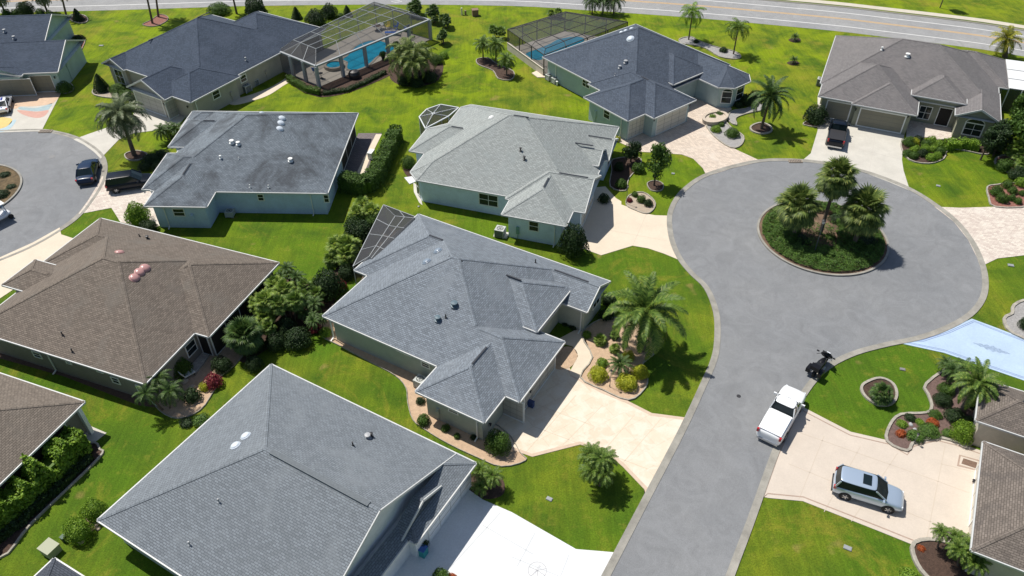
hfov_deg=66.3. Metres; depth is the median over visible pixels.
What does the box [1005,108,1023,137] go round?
tree
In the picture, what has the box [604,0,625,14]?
palm tree
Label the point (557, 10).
shrub
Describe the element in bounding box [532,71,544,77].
doorstep
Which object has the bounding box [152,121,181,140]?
palm tree
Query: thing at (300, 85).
hedge
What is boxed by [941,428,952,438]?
shrub
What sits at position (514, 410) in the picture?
garage door
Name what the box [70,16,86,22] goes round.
planting bed
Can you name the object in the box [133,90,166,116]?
garage door
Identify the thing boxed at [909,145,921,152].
shrub
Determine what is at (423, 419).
shrub
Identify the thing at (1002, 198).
shrub
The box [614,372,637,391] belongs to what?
shrub
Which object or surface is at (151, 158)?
shrub
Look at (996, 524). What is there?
house
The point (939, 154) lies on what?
shrub
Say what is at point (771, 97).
palm tree
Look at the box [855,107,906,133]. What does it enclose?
garage door
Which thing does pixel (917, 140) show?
shrub
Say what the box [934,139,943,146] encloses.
shrub
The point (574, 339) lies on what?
garden path
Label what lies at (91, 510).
shrub
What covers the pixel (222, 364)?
shrub
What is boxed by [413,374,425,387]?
air conditioner
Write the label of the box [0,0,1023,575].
ground
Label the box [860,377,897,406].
bed edging
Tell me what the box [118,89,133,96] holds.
shrub
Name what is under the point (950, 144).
hedge
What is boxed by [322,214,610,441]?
slate roofed house
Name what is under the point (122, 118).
palm tree
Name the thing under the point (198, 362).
patio
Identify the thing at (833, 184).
palm tree
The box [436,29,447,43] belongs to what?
yucca
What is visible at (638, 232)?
paving joints
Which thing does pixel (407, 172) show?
planting bed
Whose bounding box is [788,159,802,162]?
storm drain
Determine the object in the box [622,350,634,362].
shrub
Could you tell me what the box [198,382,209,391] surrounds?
shrub
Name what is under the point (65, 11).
palm tree
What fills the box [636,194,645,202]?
shrub
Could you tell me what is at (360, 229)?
shrub
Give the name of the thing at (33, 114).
driveway swirl
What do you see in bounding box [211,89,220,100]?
window
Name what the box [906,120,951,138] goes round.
front path
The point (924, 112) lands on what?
window
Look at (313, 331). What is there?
shrub
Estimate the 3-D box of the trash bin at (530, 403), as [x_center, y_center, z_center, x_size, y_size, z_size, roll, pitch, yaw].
[1.426,8.829,59.794,0.540,0.610,0.324,20,45,22]
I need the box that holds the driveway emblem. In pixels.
[528,562,546,575]
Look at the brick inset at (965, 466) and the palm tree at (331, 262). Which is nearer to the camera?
the brick inset at (965, 466)
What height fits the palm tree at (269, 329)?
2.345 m
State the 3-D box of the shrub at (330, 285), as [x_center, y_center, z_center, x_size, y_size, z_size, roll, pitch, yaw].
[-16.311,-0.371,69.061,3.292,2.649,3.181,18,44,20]
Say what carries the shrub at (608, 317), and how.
on the ground at (136, 442)
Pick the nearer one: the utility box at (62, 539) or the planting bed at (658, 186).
the utility box at (62, 539)
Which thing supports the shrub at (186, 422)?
on the ground at (136, 442)
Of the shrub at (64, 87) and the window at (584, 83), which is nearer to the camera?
the window at (584, 83)
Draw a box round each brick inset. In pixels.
[957,455,978,469]
[959,456,978,468]
[961,458,976,467]
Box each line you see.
[0,0,1023,50]
[11,0,1020,42]
[704,0,1020,35]
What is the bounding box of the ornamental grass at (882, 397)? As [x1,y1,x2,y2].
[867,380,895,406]
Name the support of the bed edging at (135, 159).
on the ground at (136, 442)
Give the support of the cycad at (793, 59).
on the planting bed at (794, 63)
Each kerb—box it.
[0,129,107,260]
[0,164,22,205]
[601,158,988,575]
[757,200,889,276]
[764,0,1023,30]
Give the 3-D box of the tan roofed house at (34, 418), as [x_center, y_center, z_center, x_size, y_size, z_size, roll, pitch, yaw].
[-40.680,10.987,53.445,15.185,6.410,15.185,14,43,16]
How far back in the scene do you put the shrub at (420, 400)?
60.07 m
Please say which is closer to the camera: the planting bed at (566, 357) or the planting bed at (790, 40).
the planting bed at (566, 357)
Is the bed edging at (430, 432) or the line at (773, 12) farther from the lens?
the line at (773, 12)
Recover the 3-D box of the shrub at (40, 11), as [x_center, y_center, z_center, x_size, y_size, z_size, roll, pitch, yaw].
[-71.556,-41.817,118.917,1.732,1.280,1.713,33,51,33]
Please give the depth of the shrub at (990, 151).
86.75 m
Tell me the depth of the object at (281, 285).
66.50 m
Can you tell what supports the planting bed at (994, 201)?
on the ground at (136, 442)
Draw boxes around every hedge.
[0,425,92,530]
[285,74,321,94]
[321,70,387,95]
[336,123,403,195]
[942,137,980,151]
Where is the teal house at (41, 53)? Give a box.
[0,14,86,95]
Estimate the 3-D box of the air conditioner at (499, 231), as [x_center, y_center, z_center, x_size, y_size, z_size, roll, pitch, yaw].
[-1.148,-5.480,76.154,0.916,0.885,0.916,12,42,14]
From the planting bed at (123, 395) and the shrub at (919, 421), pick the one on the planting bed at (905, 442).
the shrub at (919, 421)
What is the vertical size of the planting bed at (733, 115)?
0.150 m
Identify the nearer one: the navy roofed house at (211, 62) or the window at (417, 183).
the window at (417, 183)
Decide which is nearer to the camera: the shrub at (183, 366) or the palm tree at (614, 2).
the shrub at (183, 366)
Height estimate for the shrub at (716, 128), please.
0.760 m
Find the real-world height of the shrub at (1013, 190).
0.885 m
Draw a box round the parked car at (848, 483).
[831,464,903,513]
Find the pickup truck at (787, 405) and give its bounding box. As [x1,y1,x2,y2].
[756,385,805,446]
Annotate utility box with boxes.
[59,534,67,542]
[471,8,478,16]
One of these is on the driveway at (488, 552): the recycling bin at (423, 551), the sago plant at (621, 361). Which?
the recycling bin at (423, 551)
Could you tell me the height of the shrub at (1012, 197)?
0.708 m
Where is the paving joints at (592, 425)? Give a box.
[526,397,661,468]
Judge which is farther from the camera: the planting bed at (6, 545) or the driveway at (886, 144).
the driveway at (886, 144)
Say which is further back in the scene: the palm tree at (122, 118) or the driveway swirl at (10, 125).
the driveway swirl at (10, 125)
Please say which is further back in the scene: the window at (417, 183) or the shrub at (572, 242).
the window at (417, 183)
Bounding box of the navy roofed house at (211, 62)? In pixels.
[101,11,325,119]
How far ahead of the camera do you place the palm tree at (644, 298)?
61.07 m
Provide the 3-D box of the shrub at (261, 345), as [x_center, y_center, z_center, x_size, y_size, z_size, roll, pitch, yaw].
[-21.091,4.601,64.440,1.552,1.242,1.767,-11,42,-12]
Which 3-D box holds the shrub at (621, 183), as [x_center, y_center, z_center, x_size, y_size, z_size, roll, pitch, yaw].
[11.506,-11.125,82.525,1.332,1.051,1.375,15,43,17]
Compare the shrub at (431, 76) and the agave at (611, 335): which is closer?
the agave at (611, 335)
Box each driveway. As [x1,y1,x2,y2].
[0,93,60,132]
[0,227,72,297]
[74,89,184,158]
[79,176,159,226]
[395,490,612,575]
[490,355,682,488]
[581,186,676,258]
[619,97,757,174]
[765,407,979,543]
[805,96,909,190]
[904,319,1023,380]
[935,207,1023,263]
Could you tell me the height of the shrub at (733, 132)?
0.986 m
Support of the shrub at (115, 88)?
on the planting bed at (107, 94)
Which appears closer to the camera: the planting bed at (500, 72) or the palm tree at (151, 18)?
the planting bed at (500, 72)
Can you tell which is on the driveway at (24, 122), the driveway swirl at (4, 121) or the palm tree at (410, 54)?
the driveway swirl at (4, 121)
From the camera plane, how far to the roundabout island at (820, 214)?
74.95 m
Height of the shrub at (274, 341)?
1.448 m
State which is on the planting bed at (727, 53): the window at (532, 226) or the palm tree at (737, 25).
the palm tree at (737, 25)
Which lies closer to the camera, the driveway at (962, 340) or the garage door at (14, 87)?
the driveway at (962, 340)
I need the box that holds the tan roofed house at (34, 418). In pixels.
[0,372,93,488]
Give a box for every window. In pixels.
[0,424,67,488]
[31,350,42,358]
[110,376,120,384]
[113,66,126,85]
[171,208,185,216]
[184,337,197,357]
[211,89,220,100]
[240,73,247,83]
[256,194,264,200]
[323,194,329,202]
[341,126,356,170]
[416,182,419,196]
[421,361,429,369]
[478,193,498,207]
[528,221,538,231]
[582,79,589,89]
[592,297,599,310]
[603,110,609,120]
[720,89,732,103]
[735,85,744,100]
[916,105,932,119]
[961,119,984,137]
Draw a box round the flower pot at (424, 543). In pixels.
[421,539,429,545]
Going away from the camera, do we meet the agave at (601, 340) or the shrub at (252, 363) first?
the shrub at (252, 363)
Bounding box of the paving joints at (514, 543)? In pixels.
[447,513,568,575]
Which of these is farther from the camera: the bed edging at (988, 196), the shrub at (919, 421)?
the bed edging at (988, 196)
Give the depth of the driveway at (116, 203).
81.49 m
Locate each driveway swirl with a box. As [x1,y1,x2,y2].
[0,117,11,128]
[0,120,15,131]
[10,92,59,108]
[17,110,48,117]
[18,103,51,110]
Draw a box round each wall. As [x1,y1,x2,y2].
[210,281,265,355]
[507,42,544,74]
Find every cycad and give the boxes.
[789,55,798,64]
[791,33,799,41]
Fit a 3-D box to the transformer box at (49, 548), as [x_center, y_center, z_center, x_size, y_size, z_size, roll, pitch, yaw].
[-29.865,16.880,50.695,1.026,0.710,0.918,19,44,21]
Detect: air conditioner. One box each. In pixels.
[224,208,235,217]
[242,83,252,93]
[254,79,259,86]
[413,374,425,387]
[494,225,505,237]
[545,73,551,80]
[551,76,557,84]
[816,76,821,85]
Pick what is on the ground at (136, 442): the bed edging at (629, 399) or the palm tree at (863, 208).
the bed edging at (629, 399)
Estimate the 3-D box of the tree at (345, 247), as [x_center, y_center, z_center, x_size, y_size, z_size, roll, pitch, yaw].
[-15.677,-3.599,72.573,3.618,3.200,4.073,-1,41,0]
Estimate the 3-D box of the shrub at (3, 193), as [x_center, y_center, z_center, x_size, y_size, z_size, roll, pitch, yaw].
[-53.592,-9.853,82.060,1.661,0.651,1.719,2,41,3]
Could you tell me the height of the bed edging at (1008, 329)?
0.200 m
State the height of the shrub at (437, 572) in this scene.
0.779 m
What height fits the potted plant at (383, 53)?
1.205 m
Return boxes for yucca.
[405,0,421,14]
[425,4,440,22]
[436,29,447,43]
[438,13,451,27]
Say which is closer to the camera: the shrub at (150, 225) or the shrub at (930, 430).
the shrub at (930, 430)
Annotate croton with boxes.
[202,372,223,390]
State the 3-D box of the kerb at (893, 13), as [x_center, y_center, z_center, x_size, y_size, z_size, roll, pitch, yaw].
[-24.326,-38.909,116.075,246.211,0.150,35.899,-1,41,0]
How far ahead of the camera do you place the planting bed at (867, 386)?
61.20 m
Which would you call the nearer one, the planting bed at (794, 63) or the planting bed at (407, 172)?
the planting bed at (407, 172)
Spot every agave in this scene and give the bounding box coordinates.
[593,332,607,346]
[609,331,619,339]
[609,343,620,353]
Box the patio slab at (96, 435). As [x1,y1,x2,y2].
[85,426,105,441]
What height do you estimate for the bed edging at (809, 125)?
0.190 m
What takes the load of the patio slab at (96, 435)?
on the ground at (136, 442)
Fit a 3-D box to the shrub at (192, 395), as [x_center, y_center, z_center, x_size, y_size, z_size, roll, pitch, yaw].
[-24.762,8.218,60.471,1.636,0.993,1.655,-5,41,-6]
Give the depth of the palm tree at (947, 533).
49.47 m
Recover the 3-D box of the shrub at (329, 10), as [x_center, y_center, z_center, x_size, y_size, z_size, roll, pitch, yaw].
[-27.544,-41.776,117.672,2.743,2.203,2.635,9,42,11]
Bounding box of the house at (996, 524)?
[965,384,1023,575]
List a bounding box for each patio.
[188,353,207,376]
[345,133,381,174]
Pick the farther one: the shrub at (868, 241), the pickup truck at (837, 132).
the pickup truck at (837, 132)
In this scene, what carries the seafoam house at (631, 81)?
on the ground at (136, 442)
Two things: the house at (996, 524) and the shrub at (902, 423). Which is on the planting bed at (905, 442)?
the shrub at (902, 423)
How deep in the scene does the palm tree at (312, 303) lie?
66.14 m
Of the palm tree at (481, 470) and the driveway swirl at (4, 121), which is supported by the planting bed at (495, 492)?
the palm tree at (481, 470)
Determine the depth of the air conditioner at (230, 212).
78.86 m
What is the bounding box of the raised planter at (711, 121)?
[702,111,727,125]
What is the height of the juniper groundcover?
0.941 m
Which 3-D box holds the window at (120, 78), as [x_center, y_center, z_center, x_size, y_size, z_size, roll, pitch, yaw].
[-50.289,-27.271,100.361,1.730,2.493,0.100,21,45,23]
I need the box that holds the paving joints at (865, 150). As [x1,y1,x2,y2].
[821,137,900,170]
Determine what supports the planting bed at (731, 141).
on the ground at (136, 442)
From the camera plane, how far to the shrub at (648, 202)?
79.83 m
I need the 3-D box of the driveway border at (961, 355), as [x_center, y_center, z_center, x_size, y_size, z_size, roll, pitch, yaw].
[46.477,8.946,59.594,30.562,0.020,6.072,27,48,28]
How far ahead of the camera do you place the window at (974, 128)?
88.64 m
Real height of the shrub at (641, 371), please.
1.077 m
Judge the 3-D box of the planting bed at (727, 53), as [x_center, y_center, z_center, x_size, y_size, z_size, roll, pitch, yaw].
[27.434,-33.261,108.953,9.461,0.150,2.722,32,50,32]
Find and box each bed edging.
[0,441,103,558]
[69,14,87,23]
[92,89,131,100]
[124,150,146,160]
[142,14,168,26]
[155,354,242,418]
[316,314,526,466]
[476,57,514,80]
[580,317,654,400]
[609,156,641,191]
[625,191,655,213]
[647,180,663,191]
[678,36,740,59]
[706,121,744,148]
[727,103,762,125]
[749,122,772,134]
[803,121,819,127]
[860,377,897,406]
[884,369,972,451]
[900,138,989,163]
[909,537,949,575]
[986,182,1023,207]
[994,154,1007,172]
[1002,299,1023,339]
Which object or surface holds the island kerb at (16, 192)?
on the side road at (51, 196)
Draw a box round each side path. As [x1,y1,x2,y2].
[230,79,287,104]
[413,183,421,204]
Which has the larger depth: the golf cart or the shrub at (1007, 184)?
the shrub at (1007, 184)
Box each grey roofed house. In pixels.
[97,364,476,575]
[818,35,1023,141]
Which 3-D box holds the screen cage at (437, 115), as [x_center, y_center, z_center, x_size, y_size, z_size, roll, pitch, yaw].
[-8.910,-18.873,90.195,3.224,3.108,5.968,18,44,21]
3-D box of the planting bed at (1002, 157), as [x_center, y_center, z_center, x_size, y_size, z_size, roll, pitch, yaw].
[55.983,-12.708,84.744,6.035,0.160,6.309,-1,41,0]
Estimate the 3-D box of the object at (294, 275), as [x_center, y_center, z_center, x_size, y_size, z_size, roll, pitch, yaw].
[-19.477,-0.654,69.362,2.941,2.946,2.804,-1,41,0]
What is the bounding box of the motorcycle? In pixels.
[805,349,834,378]
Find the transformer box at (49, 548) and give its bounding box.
[36,537,62,559]
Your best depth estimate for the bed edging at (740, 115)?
94.50 m
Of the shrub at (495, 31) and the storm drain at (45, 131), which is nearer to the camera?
the storm drain at (45, 131)
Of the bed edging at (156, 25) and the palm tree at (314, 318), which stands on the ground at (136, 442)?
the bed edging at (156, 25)
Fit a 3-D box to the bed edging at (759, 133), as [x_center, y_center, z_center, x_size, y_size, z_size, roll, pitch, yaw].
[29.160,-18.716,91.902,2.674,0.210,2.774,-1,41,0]
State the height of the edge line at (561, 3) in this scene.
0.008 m
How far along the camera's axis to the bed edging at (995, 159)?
86.44 m
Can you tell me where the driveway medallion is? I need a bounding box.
[974,343,1009,353]
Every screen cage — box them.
[353,204,414,283]
[419,104,458,135]
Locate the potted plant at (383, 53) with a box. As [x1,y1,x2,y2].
[380,51,386,59]
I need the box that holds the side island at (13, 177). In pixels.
[0,166,19,202]
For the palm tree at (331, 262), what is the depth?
72.24 m
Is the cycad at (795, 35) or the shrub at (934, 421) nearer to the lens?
the shrub at (934, 421)
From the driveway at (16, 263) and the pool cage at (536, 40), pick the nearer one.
the driveway at (16, 263)
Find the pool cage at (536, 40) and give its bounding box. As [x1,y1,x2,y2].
[507,11,627,74]
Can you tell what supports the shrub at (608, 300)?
on the ground at (136, 442)
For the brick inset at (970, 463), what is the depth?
55.63 m
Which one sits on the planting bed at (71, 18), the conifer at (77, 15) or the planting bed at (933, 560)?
the conifer at (77, 15)
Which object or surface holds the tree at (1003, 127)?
on the ground at (136, 442)
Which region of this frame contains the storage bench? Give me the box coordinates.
[367,149,374,159]
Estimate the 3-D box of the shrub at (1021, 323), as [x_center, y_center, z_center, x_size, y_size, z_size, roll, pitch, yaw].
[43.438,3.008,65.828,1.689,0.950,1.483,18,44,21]
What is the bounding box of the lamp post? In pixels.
[815,219,825,250]
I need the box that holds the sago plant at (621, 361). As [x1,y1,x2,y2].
[607,353,634,376]
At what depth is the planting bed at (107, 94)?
99.61 m
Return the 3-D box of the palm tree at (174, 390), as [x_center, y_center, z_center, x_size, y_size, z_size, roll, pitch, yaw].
[-26.284,8.009,59.236,3.559,3.122,3.589,-1,41,0]
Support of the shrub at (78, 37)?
on the planting bed
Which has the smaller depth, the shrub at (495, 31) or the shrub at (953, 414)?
the shrub at (953, 414)
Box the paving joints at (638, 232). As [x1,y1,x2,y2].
[604,214,665,245]
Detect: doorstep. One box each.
[404,176,415,183]
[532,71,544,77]
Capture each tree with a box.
[0,0,10,8]
[32,0,51,11]
[60,0,67,14]
[94,91,151,155]
[132,369,184,410]
[147,0,153,23]
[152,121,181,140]
[155,0,159,16]
[222,315,264,356]
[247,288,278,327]
[257,318,276,335]
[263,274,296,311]
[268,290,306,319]
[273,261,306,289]
[296,277,324,300]
[296,292,324,320]
[304,310,327,333]
[322,252,349,267]
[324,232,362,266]
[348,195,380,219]
[384,36,440,82]
[470,459,504,497]
[472,34,490,59]
[485,35,505,62]
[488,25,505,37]
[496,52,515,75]
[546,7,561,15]
[576,441,617,488]
[583,0,603,14]
[594,0,611,14]
[603,270,688,360]
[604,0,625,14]
[622,140,642,161]
[645,142,672,185]
[678,1,706,39]
[724,17,751,53]
[747,75,795,128]
[771,181,824,236]
[813,155,860,234]
[838,181,893,245]
[930,522,967,549]
[935,355,974,382]
[945,532,992,575]
[948,356,1008,414]
[979,126,1005,159]
[987,118,1015,155]
[989,25,1023,57]
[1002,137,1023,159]
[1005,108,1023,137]
[1009,93,1023,119]
[1010,149,1023,167]
[1014,119,1023,144]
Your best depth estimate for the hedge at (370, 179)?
82.82 m
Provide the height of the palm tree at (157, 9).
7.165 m
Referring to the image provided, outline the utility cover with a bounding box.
[843,544,851,551]
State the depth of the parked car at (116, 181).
82.20 m
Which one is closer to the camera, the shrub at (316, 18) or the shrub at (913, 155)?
the shrub at (913, 155)
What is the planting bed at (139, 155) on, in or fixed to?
on the ground at (136, 442)
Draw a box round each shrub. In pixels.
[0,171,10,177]
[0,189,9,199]
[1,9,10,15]
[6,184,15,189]
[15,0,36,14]
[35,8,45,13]
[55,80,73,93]
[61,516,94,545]
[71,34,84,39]
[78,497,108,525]
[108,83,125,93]
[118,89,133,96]
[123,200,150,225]
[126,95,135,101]
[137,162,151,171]
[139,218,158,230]
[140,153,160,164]
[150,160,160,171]
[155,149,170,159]
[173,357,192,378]
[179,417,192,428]
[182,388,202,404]
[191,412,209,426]
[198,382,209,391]
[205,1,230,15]
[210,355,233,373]
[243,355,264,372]
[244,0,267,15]
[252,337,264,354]
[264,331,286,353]
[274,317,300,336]
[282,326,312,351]
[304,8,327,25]
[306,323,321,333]
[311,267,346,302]
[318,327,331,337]
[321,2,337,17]
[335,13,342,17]
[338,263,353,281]
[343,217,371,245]
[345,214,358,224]
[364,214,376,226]
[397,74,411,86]
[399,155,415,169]
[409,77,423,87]
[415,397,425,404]
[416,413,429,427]
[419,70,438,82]
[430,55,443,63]
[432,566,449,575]
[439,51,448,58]
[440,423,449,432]
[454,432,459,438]
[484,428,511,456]
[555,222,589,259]
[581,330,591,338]
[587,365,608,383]
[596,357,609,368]
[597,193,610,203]
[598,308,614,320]
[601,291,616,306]
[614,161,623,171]
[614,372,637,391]
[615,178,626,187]
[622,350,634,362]
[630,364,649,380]
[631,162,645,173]
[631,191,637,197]
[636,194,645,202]
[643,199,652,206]
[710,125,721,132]
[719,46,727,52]
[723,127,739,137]
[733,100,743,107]
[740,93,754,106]
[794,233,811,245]
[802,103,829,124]
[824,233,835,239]
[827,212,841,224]
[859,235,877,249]
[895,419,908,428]
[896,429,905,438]
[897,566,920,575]
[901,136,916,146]
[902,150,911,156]
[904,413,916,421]
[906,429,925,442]
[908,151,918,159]
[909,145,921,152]
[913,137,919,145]
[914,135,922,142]
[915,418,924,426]
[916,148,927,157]
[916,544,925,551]
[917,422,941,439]
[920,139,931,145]
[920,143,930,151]
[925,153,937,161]
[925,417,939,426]
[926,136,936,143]
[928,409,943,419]
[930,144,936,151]
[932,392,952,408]
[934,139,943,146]
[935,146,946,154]
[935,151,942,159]
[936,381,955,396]
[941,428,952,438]
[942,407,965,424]
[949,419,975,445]
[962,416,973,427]
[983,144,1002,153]
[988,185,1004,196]
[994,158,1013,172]
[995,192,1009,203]
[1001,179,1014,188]
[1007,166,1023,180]
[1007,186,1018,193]
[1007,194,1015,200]
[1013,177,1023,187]
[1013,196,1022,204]
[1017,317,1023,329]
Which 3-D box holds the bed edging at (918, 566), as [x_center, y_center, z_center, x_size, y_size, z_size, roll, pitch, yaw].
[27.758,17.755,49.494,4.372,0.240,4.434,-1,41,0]
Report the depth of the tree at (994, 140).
84.23 m
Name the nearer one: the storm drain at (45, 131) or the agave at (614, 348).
the agave at (614, 348)
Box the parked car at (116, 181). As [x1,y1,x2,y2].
[105,168,151,193]
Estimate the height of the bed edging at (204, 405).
0.175 m
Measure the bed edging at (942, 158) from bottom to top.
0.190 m
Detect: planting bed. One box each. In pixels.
[0,353,154,406]
[0,444,101,554]
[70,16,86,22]
[93,88,133,96]
[125,151,145,159]
[143,15,167,25]
[157,346,241,417]
[240,246,361,362]
[285,55,402,96]
[317,315,525,465]
[390,60,442,86]
[403,166,411,176]
[469,474,504,498]
[477,58,513,79]
[555,346,577,369]
[581,319,653,398]
[610,157,640,189]
[627,193,654,212]
[648,181,662,189]
[680,37,739,57]
[707,122,742,146]
[729,104,760,123]
[751,123,770,132]
[787,61,798,65]
[789,38,800,42]
[863,379,894,400]
[888,373,975,448]
[902,139,987,162]
[914,541,973,575]
[988,184,1023,206]
[996,155,1023,168]
[1006,302,1023,335]
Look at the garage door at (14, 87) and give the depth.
98.74 m
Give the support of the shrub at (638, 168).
on the ground at (136, 442)
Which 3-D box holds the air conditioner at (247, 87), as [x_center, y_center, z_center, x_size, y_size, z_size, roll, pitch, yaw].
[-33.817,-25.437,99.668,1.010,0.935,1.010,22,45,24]
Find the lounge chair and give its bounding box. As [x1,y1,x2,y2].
[178,368,194,378]
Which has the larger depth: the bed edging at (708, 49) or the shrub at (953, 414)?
the bed edging at (708, 49)
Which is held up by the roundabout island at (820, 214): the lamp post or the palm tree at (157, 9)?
the lamp post
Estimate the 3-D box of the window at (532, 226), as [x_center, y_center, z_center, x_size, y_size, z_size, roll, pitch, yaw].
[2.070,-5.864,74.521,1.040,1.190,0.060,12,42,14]
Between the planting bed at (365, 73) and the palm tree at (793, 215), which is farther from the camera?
the planting bed at (365, 73)
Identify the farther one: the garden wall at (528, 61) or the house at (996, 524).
the garden wall at (528, 61)
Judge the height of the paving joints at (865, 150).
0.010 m
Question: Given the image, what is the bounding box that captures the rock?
[180,378,188,384]
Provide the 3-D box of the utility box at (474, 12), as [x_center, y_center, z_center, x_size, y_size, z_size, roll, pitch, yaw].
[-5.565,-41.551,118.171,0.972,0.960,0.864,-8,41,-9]
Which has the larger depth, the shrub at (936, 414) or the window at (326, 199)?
the window at (326, 199)
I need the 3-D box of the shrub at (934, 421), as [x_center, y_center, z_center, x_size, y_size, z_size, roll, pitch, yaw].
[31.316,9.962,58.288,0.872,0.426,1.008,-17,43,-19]
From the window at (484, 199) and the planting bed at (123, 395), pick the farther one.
the window at (484, 199)
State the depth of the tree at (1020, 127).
83.43 m
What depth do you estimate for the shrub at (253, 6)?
116.38 m
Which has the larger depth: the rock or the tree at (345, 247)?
the tree at (345, 247)
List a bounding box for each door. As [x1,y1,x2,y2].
[0,78,36,95]
[28,75,56,91]
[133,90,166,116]
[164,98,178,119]
[196,335,213,355]
[428,474,471,542]
[503,398,524,422]
[523,357,555,408]
[581,194,593,227]
[627,115,644,139]
[655,105,687,135]
[825,100,851,121]
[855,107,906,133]
[933,107,953,126]
[968,464,978,526]
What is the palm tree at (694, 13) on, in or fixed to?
on the planting bed at (727, 53)
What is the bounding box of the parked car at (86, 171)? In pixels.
[75,158,100,184]
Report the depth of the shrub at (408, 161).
85.45 m
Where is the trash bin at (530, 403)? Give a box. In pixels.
[527,399,534,408]
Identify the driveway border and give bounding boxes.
[467,493,608,575]
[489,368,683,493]
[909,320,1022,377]
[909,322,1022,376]
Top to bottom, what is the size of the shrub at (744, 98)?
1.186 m
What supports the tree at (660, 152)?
on the planting bed at (658, 186)
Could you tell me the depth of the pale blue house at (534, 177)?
78.80 m
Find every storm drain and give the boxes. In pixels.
[38,130,52,132]
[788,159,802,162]
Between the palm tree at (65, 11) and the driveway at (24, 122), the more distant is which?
the palm tree at (65, 11)
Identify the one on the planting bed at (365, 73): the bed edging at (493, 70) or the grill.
the grill
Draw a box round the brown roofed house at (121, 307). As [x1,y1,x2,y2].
[0,218,279,406]
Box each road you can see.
[0,0,1023,55]
[0,132,101,256]
[611,161,981,575]
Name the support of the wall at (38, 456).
in the tan roofed house at (34, 418)
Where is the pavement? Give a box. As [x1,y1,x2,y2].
[785,0,1023,28]
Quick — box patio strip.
[357,134,381,173]
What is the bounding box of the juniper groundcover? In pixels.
[762,200,885,271]
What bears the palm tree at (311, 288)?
on the planting bed at (328, 305)
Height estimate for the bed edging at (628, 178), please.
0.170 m
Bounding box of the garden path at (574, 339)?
[559,329,591,378]
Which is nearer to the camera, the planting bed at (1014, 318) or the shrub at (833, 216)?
the planting bed at (1014, 318)
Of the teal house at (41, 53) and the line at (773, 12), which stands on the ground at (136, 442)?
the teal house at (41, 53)
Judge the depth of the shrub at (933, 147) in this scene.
87.43 m
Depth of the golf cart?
78.71 m
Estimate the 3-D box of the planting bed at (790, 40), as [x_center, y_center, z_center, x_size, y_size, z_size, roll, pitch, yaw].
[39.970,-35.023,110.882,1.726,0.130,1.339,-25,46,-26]
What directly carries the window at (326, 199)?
in the blue house at (210, 169)
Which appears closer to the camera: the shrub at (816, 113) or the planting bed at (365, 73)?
the shrub at (816, 113)
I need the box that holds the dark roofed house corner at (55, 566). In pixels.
[34,557,83,575]
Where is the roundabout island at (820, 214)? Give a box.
[759,202,886,273]
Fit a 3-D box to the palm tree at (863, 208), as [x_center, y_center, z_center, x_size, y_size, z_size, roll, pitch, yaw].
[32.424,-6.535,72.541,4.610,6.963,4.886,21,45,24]
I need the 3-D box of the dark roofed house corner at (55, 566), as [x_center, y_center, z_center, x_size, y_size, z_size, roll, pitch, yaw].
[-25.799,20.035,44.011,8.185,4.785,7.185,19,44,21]
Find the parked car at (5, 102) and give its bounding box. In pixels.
[0,95,13,113]
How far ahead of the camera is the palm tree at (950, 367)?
60.51 m
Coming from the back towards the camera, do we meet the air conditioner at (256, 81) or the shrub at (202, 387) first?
the air conditioner at (256, 81)
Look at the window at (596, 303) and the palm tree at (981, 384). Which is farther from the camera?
the window at (596, 303)
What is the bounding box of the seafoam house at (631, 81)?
[542,24,750,139]
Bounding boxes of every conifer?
[72,8,84,21]
[93,73,109,93]
[291,6,302,20]
[343,5,350,15]
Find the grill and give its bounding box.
[348,69,359,79]
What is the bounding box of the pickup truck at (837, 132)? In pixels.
[825,119,849,148]
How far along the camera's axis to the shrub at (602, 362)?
62.95 m
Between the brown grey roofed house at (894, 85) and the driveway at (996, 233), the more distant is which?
the brown grey roofed house at (894, 85)
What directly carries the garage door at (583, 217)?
in the pale blue house at (534, 177)
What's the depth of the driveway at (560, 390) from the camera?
58.47 m
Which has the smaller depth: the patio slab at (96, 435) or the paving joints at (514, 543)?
the paving joints at (514, 543)
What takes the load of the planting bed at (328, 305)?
on the ground at (136, 442)
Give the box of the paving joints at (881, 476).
[788,433,973,536]
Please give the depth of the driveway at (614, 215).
77.15 m
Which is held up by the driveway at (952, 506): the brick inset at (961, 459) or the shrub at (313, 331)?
the brick inset at (961, 459)
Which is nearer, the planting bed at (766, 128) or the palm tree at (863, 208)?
the palm tree at (863, 208)
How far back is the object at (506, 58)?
101.27 m
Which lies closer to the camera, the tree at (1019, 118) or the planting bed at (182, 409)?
the planting bed at (182, 409)
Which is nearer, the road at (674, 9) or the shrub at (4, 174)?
the shrub at (4, 174)
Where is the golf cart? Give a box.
[0,201,13,219]
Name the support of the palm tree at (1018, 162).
on the planting bed at (1002, 157)
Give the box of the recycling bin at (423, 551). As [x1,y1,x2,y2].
[418,544,427,558]
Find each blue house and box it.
[141,111,358,229]
[408,104,618,247]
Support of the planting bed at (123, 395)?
on the ground at (136, 442)

